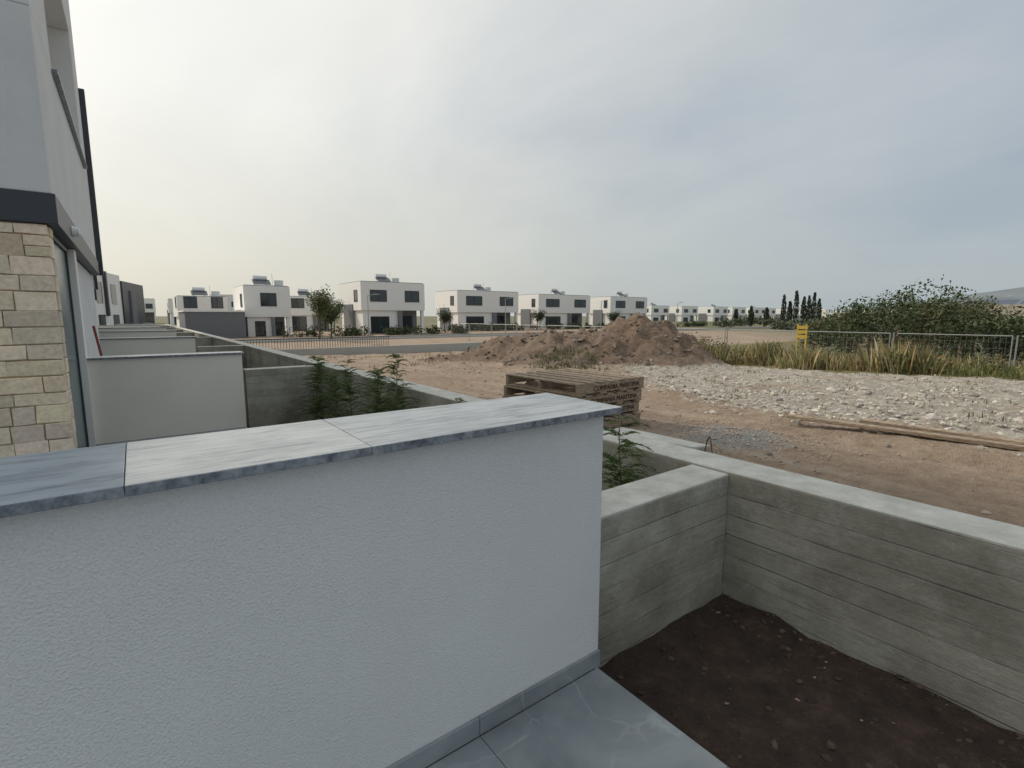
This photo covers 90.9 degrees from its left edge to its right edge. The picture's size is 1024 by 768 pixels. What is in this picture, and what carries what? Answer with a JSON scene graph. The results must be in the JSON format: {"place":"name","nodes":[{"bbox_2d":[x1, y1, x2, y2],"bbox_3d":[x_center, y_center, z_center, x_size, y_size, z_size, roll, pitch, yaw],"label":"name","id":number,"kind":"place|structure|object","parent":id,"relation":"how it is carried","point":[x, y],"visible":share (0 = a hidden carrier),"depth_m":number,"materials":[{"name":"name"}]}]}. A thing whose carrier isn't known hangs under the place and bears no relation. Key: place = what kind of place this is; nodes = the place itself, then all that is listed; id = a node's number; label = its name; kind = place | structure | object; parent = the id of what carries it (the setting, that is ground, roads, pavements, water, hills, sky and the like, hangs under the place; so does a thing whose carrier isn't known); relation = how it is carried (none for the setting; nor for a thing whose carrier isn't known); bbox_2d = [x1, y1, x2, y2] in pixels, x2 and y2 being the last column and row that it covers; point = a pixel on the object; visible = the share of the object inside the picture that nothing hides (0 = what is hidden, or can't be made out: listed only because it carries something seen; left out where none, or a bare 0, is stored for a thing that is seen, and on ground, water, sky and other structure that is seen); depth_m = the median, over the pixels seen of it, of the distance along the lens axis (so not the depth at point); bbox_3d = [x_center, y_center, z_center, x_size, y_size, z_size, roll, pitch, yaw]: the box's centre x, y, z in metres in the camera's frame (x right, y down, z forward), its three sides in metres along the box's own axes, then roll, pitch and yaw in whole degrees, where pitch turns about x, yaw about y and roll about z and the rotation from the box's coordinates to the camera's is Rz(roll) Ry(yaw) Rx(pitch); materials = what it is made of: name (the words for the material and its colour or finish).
{"place":"outdoors","nodes":[
{"label":"outdoors","id":0,"kind":"place"},
{"bbox_2d":[240,327,765,341],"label":"road","id":1,"kind":"structure","parent":0,"point":[453,335],"depth_m":53.68,"materials":[{"name":"asphalt"}]},
{"bbox_2d":[302,284,335,338],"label":"young tree","id":2,"kind":"object","parent":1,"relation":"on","point":[320,305],"visible":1,"depth_m":44.13,"materials":[{"name":"green plant"}]},
{"bbox_2d":[322,298,347,338],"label":"young tree","id":3,"kind":"object","parent":1,"relation":"on","point":[330,318],"visible":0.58,"depth_m":47.72,"materials":[{"name":"green plant"}]},
{"bbox_2d":[237,326,794,342],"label":"kerb","id":4,"kind":"structure","parent":1,"relation":"on","point":[393,337],"depth_m":51.71,"materials":[{"name":"concrete"}]},
{"bbox_2d":[69,0,1023,315],"label":"sky","id":5,"kind":"structure","parent":0,"point":[700,153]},
{"bbox_2d":[156,313,1023,767],"bbox_3d":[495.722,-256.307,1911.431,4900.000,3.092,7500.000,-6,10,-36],"label":"ground","id":6,"kind":"structure","parent":0,"point":[944,473],"depth_m":3.72,"materials":[{"name":"soil"}]},
{"bbox_2d":[0,221,68,450],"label":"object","id":7,"kind":"object","parent":6,"relation":"on","point":[20,290],"visible":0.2,"depth_m":5.08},
{"bbox_2d":[0,222,77,457],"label":"stone cladding","id":8,"kind":"structure","parent":7,"relation":"attached to","point":[38,314],"depth_m":5.10,"materials":[{"name":"stone"}]},
{"bbox_2d":[0,0,99,356],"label":"walls","id":9,"kind":"structure","parent":6,"relation":"on","point":[38,151],"depth_m":5.27,"materials":[{"name":"white paint"}]},
{"bbox_2d":[0,88,103,275],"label":"dark fascia","id":10,"kind":"structure","parent":9,"relation":"on","point":[47,209],"depth_m":5.57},
{"bbox_2d":[71,226,79,236],"bbox_3d":[-5.537,-1.932,6.399,0.070,0.140,0.140,-6,10,-36],"label":"wall lamp","id":11,"kind":"object","parent":10,"relation":"attached to","point":[75,231],"visible":1,"depth_m":6.36,"materials":[{"name":"white plastic"}]},
{"bbox_2d":[51,69,87,168],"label":"balcony sill","id":12,"kind":"structure","parent":9,"relation":"attached to","point":[58,84],"depth_m":7.42,"materials":[{"name":"stone"}]},
{"bbox_2d":[51,234,88,447],"bbox_3d":[-5.495,-0.335,6.262,0.060,2.830,1.930,-6,10,-36],"label":"sliding door","id":13,"kind":"structure","parent":9,"relation":"attached to","point":[67,311],"depth_m":6.55,"materials":[{"name":"clear glass"}]},
{"bbox_2d":[67,249,95,445],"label":"pier","id":14,"kind":"structure","parent":6,"relation":"on","point":[76,299],"depth_m":7.10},
{"bbox_2d":[92,326,102,355],"bbox_3d":[-6.349,-0.025,7.933,0.256,1.774,0.036,-6,10,-36],"label":"scaffold pole","id":15,"kind":"object","parent":6,"relation":"on","point":[97,341],"visible":0.35,"depth_m":7.79,"materials":[{"name":"metal"}]},
{"bbox_2d":[95,271,145,324],"bbox_3d":[-35.469,-5.667,38.960,9.250,5.620,14.000,-4,8,-24],"label":"dark clad villa","id":16,"kind":"object","parent":6,"relation":"on","point":[117,301],"visible":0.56,"depth_m":39.76,"materials":[{"name":"white paint"}]},
{"bbox_2d":[96,282,119,324],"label":"windows","id":17,"kind":"structure","parent":16,"relation":"in","point":[102,318],"depth_m":36.48,"materials":[{"name":"black glass"}]},
{"bbox_2d":[98,325,159,327],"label":"wall","id":18,"kind":"structure","parent":6,"relation":"on","point":[127,326],"depth_m":32.73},
{"bbox_2d":[98,325,150,325],"bbox_3d":[-25.111,-3.821,32.896,3.550,0.028,0.380,-6,10,-36],"label":"cap","id":19,"kind":"object","parent":18,"relation":"on","point":[124,325],"visible":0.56,"depth_m":32.66,"materials":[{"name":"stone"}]},
{"bbox_2d":[98,328,165,330],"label":"wall","id":20,"kind":"structure","parent":6,"relation":"on","point":[126,329],"depth_m":26.53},
{"bbox_2d":[114,327,166,327],"bbox_3d":[-20.190,-2.978,26.643,3.200,0.028,0.380,-6,10,-36],"label":"cap","id":21,"kind":"object","parent":20,"relation":"on","point":[140,327],"visible":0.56,"depth_m":26.75,"materials":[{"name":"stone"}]},
{"bbox_2d":[115,324,155,324],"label":"wall","id":22,"kind":"structure","parent":6,"relation":"on","point":[135,324],"depth_m":39.41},
{"bbox_2d":[99,331,176,337],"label":"wall","id":23,"kind":"structure","parent":6,"relation":"on","point":[137,334],"depth_m":20.34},
{"bbox_2d":[99,330,176,331],"bbox_3d":[-15.268,-2.135,20.390,2.850,0.028,0.380,-6,10,-36],"label":"cap","id":24,"kind":"object","parent":23,"relation":"on","point":[136,331],"visible":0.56,"depth_m":20.24,"materials":[{"name":"stone"}]},
{"bbox_2d":[100,338,195,355],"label":"wall","id":25,"kind":"structure","parent":6,"relation":"on","point":[112,347],"depth_m":14.09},
{"bbox_2d":[99,336,195,339],"bbox_3d":[-10.327,-1.294,14.152,2.450,0.028,0.380,-6,10,-36],"label":"cap","id":26,"kind":"object","parent":25,"relation":"on","point":[149,337],"visible":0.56,"depth_m":14.10,"materials":[{"name":"stone"}]},
{"bbox_2d":[144,298,156,323],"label":"modern villa","id":27,"kind":"object","parent":6,"relation":"on","point":[150,310],"visible":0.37,"depth_m":144.46,"materials":[{"name":"white paint"}]},
{"bbox_2d":[145,304,153,323],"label":"windows","id":28,"kind":"structure","parent":27,"relation":"in","point":[148,306],"depth_m":145.25,"materials":[{"name":"black glass"}]},
{"bbox_2d":[87,354,246,443],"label":"wall","id":29,"kind":"structure","parent":6,"relation":"on","point":[137,398],"depth_m":7.82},
{"bbox_2d":[86,351,243,359],"bbox_3d":[-5.370,-0.454,7.925,2.010,0.028,0.380,-6,10,-36],"label":"cap","id":30,"kind":"object","parent":29,"relation":"on","point":[158,355],"visible":1,"depth_m":7.77,"materials":[{"name":"stone"}]},
{"bbox_2d":[89,427,247,446],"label":"neighbour terrace","id":31,"kind":"structure","parent":6,"relation":"on","point":[126,442],"depth_m":7.85,"materials":[{"name":"grey stone"}]},
{"bbox_2d":[166,299,176,324],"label":"modern villa","id":32,"kind":"object","parent":6,"relation":"on","point":[170,315],"visible":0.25,"depth_m":129.76,"materials":[{"name":"white paint"}]},
{"bbox_2d":[176,332,193,336],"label":"concrete divider wall","id":33,"kind":"structure","parent":6,"relation":"on","point":[178,334],"depth_m":28.08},
{"bbox_2d":[172,286,227,326],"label":"modern villa","id":34,"kind":"object","parent":6,"relation":"on","point":[215,300],"visible":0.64,"depth_m":63.22,"materials":[{"name":"white paint"}]},
{"bbox_2d":[175,296,222,307],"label":"windows","id":35,"kind":"structure","parent":34,"relation":"in","point":[189,302],"depth_m":62.35,"materials":[{"name":"black glass"}]},
{"bbox_2d":[195,337,212,352],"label":"concrete divider wall","id":36,"kind":"structure","parent":6,"relation":"on","point":[203,341],"depth_m":21.80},
{"bbox_2d":[177,310,246,337],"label":"garden annex","id":37,"kind":"object","parent":6,"relation":"on","point":[225,323],"visible":0.86,"depth_m":50.22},
{"bbox_2d":[196,345,245,368],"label":"concrete divider wall","id":38,"kind":"structure","parent":6,"relation":"on","point":[220,348],"depth_m":15.31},
{"bbox_2d":[208,294,233,310],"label":"modern villa","id":39,"kind":"object","parent":6,"relation":"on","point":[230,304],"visible":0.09,"depth_m":135.48,"materials":[{"name":"white paint"}]},
{"bbox_2d":[232,275,290,336],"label":"modern villa","id":40,"kind":"object","parent":6,"relation":"on","point":[263,303],"visible":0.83,"depth_m":54.74,"materials":[{"name":"white paint"}]},
{"bbox_2d":[240,293,283,336],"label":"windows","id":41,"kind":"structure","parent":40,"relation":"in","point":[267,299],"depth_m":54.60,"materials":[{"name":"black glass"}]},
{"bbox_2d":[243,365,322,427],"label":"concrete divider wall","id":42,"kind":"structure","parent":6,"relation":"on","point":[272,394],"depth_m":8.88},
{"bbox_2d":[0,416,602,767],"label":"wall","id":43,"kind":"structure","parent":6,"relation":"on","point":[384,610],"depth_m":1.40,"materials":[{"name":"white paint"}]},
{"bbox_2d":[0,443,125,517],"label":"cap slab","id":44,"kind":"structure","parent":43,"relation":"on","point":[37,482],"depth_m":1.13,"materials":[{"name":"grey stone"}]},
{"bbox_2d":[124,419,371,496],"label":"cap slab","id":45,"kind":"structure","parent":43,"relation":"on","point":[157,465],"depth_m":1.34,"materials":[{"name":"stone"}]},
{"bbox_2d":[323,393,621,454],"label":"cap slab","id":46,"kind":"structure","parent":43,"relation":"on","point":[387,432],"depth_m":1.77,"materials":[{"name":"stone"}]},
{"bbox_2d":[386,649,599,767],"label":"skirting","id":47,"kind":"object","parent":43,"relation":"attached to","point":[446,744],"visible":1,"depth_m":1.85,"materials":[{"name":"grey stone"}]},
{"bbox_2d":[284,288,333,330],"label":"modern villa","id":48,"kind":"object","parent":6,"relation":"on","point":[301,317],"visible":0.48,"depth_m":73.99,"materials":[{"name":"white paint"}]},
{"bbox_2d":[291,298,325,330],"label":"windows","id":49,"kind":"structure","parent":48,"relation":"in","point":[299,322],"depth_m":73.68,"materials":[{"name":"black glass"}]},
{"bbox_2d":[288,357,332,419],"bbox_3d":[-3.434,0.155,8.676,0.897,1.216,0.833,-6,10,-36],"label":"conifer seedling","id":50,"kind":"object","parent":6,"relation":"on","point":[317,391],"visible":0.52,"depth_m":8.70,"materials":[{"name":"green plant"}]},
{"bbox_2d":[297,356,339,419],"bbox_3d":[-3.112,0.176,8.233,0.788,1.291,0.919,-6,10,-36],"label":"conifer seedling","id":51,"kind":"object","parent":6,"relation":"on","point":[317,377],"visible":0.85,"depth_m":8.22,"materials":[{"name":"green plant"}]},
{"bbox_2d":[308,371,356,417],"bbox_3d":[-2.533,0.372,7.411,0.860,1.125,0.788,4,9,28],"label":"conifer seedling","id":52,"kind":"object","parent":6,"relation":"on","point":[335,395],"visible":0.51,"depth_m":7.35,"materials":[{"name":"green plant"}]},
{"bbox_2d":[330,298,345,331],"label":"young tree","id":53,"kind":"object","parent":6,"relation":"on","point":[340,306],"visible":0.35,"depth_m":62.90,"materials":[{"name":"green plant"}]},
{"bbox_2d":[322,359,370,417],"bbox_3d":[-2.259,0.306,7.141,0.637,1.326,0.755,3,8,22],"label":"conifer seedling","id":54,"kind":"object","parent":6,"relation":"on","point":[349,381],"visible":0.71,"depth_m":7.05,"materials":[{"name":"green plant"}]},
{"bbox_2d":[351,368,395,415],"bbox_3d":[-1.753,0.416,6.610,0.811,1.250,0.760,1,8,10],"label":"conifer seedling","id":55,"kind":"object","parent":6,"relation":"on","point":[383,400],"visible":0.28,"depth_m":6.60,"materials":[{"name":"green plant"}]},
{"bbox_2d":[367,294,379,335],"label":"street lamp","id":56,"kind":"object","parent":6,"relation":"on","point":[368,313],"visible":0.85,"depth_m":52.09,"materials":[{"name":"metal"}]},
{"bbox_2d":[353,367,396,414],"bbox_3d":[-1.642,0.429,6.298,0.854,1.307,0.850,-6,10,-36],"label":"conifer seedling","id":57,"kind":"object","parent":6,"relation":"on","point":[377,382],"visible":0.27,"depth_m":6.16,"materials":[{"name":"green plant"}]},
{"bbox_2d":[278,342,482,354],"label":"road","id":58,"kind":"structure","parent":6,"relation":"on","point":[396,349],"depth_m":29.48,"materials":[{"name":"asphalt"}]},
{"bbox_2d":[236,336,389,348],"bbox_3d":[-10.740,-2.187,26.992,8.900,0.560,0.040,-6,10,-36],"label":"railing","id":59,"kind":"object","parent":58,"relation":"on","point":[316,340],"visible":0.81,"depth_m":27.13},
{"bbox_2d":[338,273,424,333],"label":"modern villa","id":60,"kind":"object","parent":6,"relation":"on","point":[395,302],"visible":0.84,"depth_m":62.81,"materials":[{"name":"white paint"}]},
{"bbox_2d":[353,290,418,333],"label":"windows","id":61,"kind":"structure","parent":60,"relation":"in","point":[410,296],"depth_m":62.18,"materials":[{"name":"black glass"}]},
{"bbox_2d":[367,354,421,412],"bbox_3d":[-1.372,0.374,6.038,0.869,1.486,0.773,-6,10,-36],"label":"conifer seedling","id":62,"kind":"object","parent":6,"relation":"on","point":[396,400],"visible":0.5,"depth_m":5.97,"materials":[{"name":"green plant"}]},
{"bbox_2d":[436,304,454,331],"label":"young tree","id":63,"kind":"object","parent":6,"relation":"on","point":[444,317],"visible":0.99,"depth_m":69.58,"materials":[{"name":"green plant"}]},
{"bbox_2d":[435,283,517,329],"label":"modern villa","id":64,"kind":"object","parent":6,"relation":"on","point":[486,305],"visible":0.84,"depth_m":78.41,"materials":[{"name":"white paint"}]},
{"bbox_2d":[450,296,512,329],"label":"windows","id":65,"kind":"structure","parent":64,"relation":"in","point":[470,300],"depth_m":77.75,"materials":[{"name":"black glass"}]},
{"bbox_2d":[278,320,737,337],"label":"garden hedge","id":66,"kind":"object","parent":6,"relation":"on","point":[391,330],"visible":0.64,"depth_m":62.54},
{"bbox_2d":[505,297,513,332],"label":"street lamp","id":67,"kind":"object","parent":6,"relation":"on","point":[505,312],"visible":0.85,"depth_m":62.42,"materials":[{"name":"metal"}]},
{"bbox_2d":[426,668,595,767],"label":"slab","id":68,"kind":"structure","parent":6,"relation":"on","point":[507,720],"depth_m":1.89,"materials":[{"name":"concrete"}]},
{"bbox_2d":[428,668,728,767],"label":"tiles","id":69,"kind":"object","parent":68,"relation":"on","point":[596,718],"visible":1,"depth_m":1.80,"materials":[{"name":"tile"}]},
{"bbox_2d":[529,308,547,329],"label":"young tree","id":70,"kind":"object","parent":6,"relation":"on","point":[540,315],"visible":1,"depth_m":80.68,"materials":[{"name":"green plant"}]},
{"bbox_2d":[518,288,589,328],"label":"modern villa","id":71,"kind":"object","parent":6,"relation":"on","point":[562,308],"visible":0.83,"depth_m":89.83,"materials":[{"name":"white paint"}]},
{"bbox_2d":[531,299,585,326],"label":"windows","id":72,"kind":"structure","parent":71,"relation":"in","point":[549,302],"depth_m":89.25,"materials":[{"name":"black glass"}]},
{"bbox_2d":[502,368,643,427],"bbox_3d":[0.664,0.154,5.649,1.081,0.519,1.218,-6,10,-36],"label":"pallet stack","id":73,"kind":"object","parent":6,"relation":"on","point":[601,387],"visible":0.69,"depth_m":5.37,"materials":[{"name":"brown wood"}]},
{"bbox_2d":[164,324,1023,734],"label":"concrete boundary wall","id":74,"kind":"structure","parent":6,"relation":"on","point":[926,596],"depth_m":2.39,"materials":[{"name":"concrete"}]},
{"bbox_2d":[606,310,621,320],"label":"young tree","id":75,"kind":"object","parent":6,"relation":"on","point":[613,316],"visible":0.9,"depth_m":91.04,"materials":[{"name":"green plant"}]},
{"bbox_2d":[589,291,646,325],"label":"modern villa","id":76,"kind":"object","parent":6,"relation":"on","point":[626,305],"visible":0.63,"depth_m":100.06,"materials":[{"name":"white paint"}]},
{"bbox_2d":[604,301,643,318],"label":"windows","id":77,"kind":"structure","parent":76,"relation":"in","point":[619,304],"depth_m":99.43,"materials":[{"name":"black glass"}]},
{"bbox_2d":[602,414,655,487],"bbox_3d":[0.708,0.830,3.190,0.908,1.344,0.807,-6,10,-36],"label":"conifer seedling","id":78,"kind":"object","parent":6,"relation":"on","point":[618,461],"visible":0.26,"depth_m":3.11,"materials":[{"name":"green plant"}]},
{"bbox_2d":[640,302,669,320],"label":"modern villa","id":79,"kind":"object","parent":6,"relation":"on","point":[655,312],"visible":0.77,"depth_m":192.82,"materials":[{"name":"white paint"}]},
{"bbox_2d":[647,309,667,320],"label":"windows","id":80,"kind":"structure","parent":79,"relation":"in","point":[655,310],"depth_m":192.38,"materials":[{"name":"black glass"}]},
{"bbox_2d":[613,428,709,452],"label":"concrete block","id":81,"kind":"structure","parent":6,"relation":"on","point":[685,443],"depth_m":3.98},
{"bbox_2d":[598,465,728,668],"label":"concrete divider wall","id":82,"kind":"structure","parent":6,"relation":"on","point":[662,549],"depth_m":2.60,"materials":[{"name":"concrete"}]},
{"bbox_2d":[317,346,1012,421],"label":"weed patches","id":83,"kind":"object","parent":6,"relation":"on","point":[582,365],"visible":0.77,"depth_m":13.64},
{"bbox_2d":[665,306,697,321],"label":"modern villa","id":84,"kind":"object","parent":6,"relation":"on","point":[686,313],"visible":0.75,"depth_m":202.03,"materials":[{"name":"white paint"}]},
{"bbox_2d":[676,309,696,321],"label":"windows","id":85,"kind":"structure","parent":84,"relation":"in","point":[685,319],"depth_m":201.37,"materials":[{"name":"black glass"}]},
{"bbox_2d":[361,312,1017,513],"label":"dirt pebbles","id":86,"kind":"object","parent":6,"relation":"on","point":[614,345],"visible":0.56,"depth_m":6.08,"materials":[{"name":"stone"}]},
{"bbox_2d":[694,304,727,320],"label":"modern villa","id":87,"kind":"object","parent":6,"relation":"on","point":[713,313],"visible":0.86,"depth_m":209.78,"materials":[{"name":"white paint"}]},
{"bbox_2d":[708,309,726,320],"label":"windows","id":88,"kind":"structure","parent":87,"relation":"in","point":[709,310],"depth_m":208.88,"materials":[{"name":"black glass"}]},
{"bbox_2d":[723,307,745,320],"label":"modern villa","id":89,"kind":"object","parent":6,"relation":"on","point":[741,310],"visible":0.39,"depth_m":220.51,"materials":[{"name":"white paint"}]},
{"bbox_2d":[451,323,1023,368],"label":"fence","id":90,"kind":"object","parent":6,"relation":"on","point":[1011,342],"visible":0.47,"depth_m":21.55,"materials":[{"name":"metal"}]},
{"bbox_2d":[741,305,765,320],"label":"modern villa","id":91,"kind":"object","parent":6,"relation":"on","point":[758,312],"visible":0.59,"depth_m":230.75,"materials":[{"name":"white paint"}]},
{"bbox_2d":[762,308,775,316],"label":"modern villa","id":92,"kind":"object","parent":6,"relation":"on","point":[772,312],"visible":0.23,"depth_m":245.06,"materials":[{"name":"white paint"}]},
{"bbox_2d":[733,290,821,326],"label":"cypress row","id":93,"kind":"object","parent":6,"relation":"on","point":[814,311],"visible":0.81,"depth_m":112.52,"materials":[{"name":"green plant"}]},
{"bbox_2d":[771,307,798,319],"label":"modern villa","id":94,"kind":"object","parent":6,"relation":"on","point":[778,311],"visible":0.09,"depth_m":252.09,"materials":[{"name":"white paint"}]},
{"bbox_2d":[796,324,807,348],"bbox_3d":[12.465,-1.348,21.778,0.600,2.450,0.440,-6,10,-36],"label":"yellow barrier","id":95,"kind":"object","parent":6,"relation":"on","point":[805,331],"visible":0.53,"depth_m":21.62,"materials":[{"name":"paint"}]},
{"bbox_2d":[596,358,1023,455],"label":"rubble stones","id":96,"kind":"object","parent":6,"relation":"on","point":[929,415],"visible":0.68,"depth_m":7.45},
{"bbox_2d":[616,595,1023,767],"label":"garden soil clods","id":97,"kind":"object","parent":6,"relation":"on","point":[830,745],"visible":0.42,"depth_m":2.23,"materials":[{"name":"soil"}]},
{"bbox_2d":[688,274,1023,368],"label":"orchard tree belt","id":98,"kind":"object","parent":6,"relation":"on","point":[944,318],"visible":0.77,"depth_m":30.40,"materials":[{"name":"green plant"}]},
{"bbox_2d":[696,334,1023,380],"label":"dry tall grass","id":99,"kind":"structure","parent":6,"relation":"on","point":[905,360],"depth_m":13.72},
{"bbox_2d":[819,308,911,316],"bbox_3d":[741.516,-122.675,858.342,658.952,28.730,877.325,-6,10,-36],"label":"distant town","id":100,"kind":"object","parent":6,"relation":"on","point":[825,311],"visible":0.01,"depth_m":1195.23},
{"bbox_2d":[786,414,1023,450],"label":"wooden plank","id":101,"kind":"object","parent":6,"relation":"on","point":[1012,446],"visible":1,"depth_m":4.63,"materials":[{"name":"brown wood"}]},
{"bbox_2d":[859,418,1023,444],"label":"wooden plank","id":102,"kind":"object","parent":6,"relation":"on","point":[935,430],"visible":1,"depth_m":4.61,"materials":[{"name":"brown wood"}]},
{"bbox_2d":[918,299,1023,328],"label":"farm building","id":103,"kind":"structure","parent":6,"relation":"on","point":[1013,301],"depth_m":80.82,"materials":[{"name":"grey glass"}]},
{"bbox_2d":[870,287,1023,312],"bbox_3d":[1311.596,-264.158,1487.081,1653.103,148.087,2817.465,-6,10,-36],"label":"distant hill","id":104,"kind":"structure","parent":0,"point":[1012,293],"depth_m":1516.56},
{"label":"upper walls","id":105,"kind":"object","parent":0,"visible":0},
{"bbox_2d":[93,275,97,289],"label":"dark fascia","id":106,"kind":"structure","parent":105,"relation":"on","point":[95,283],"depth_m":17.54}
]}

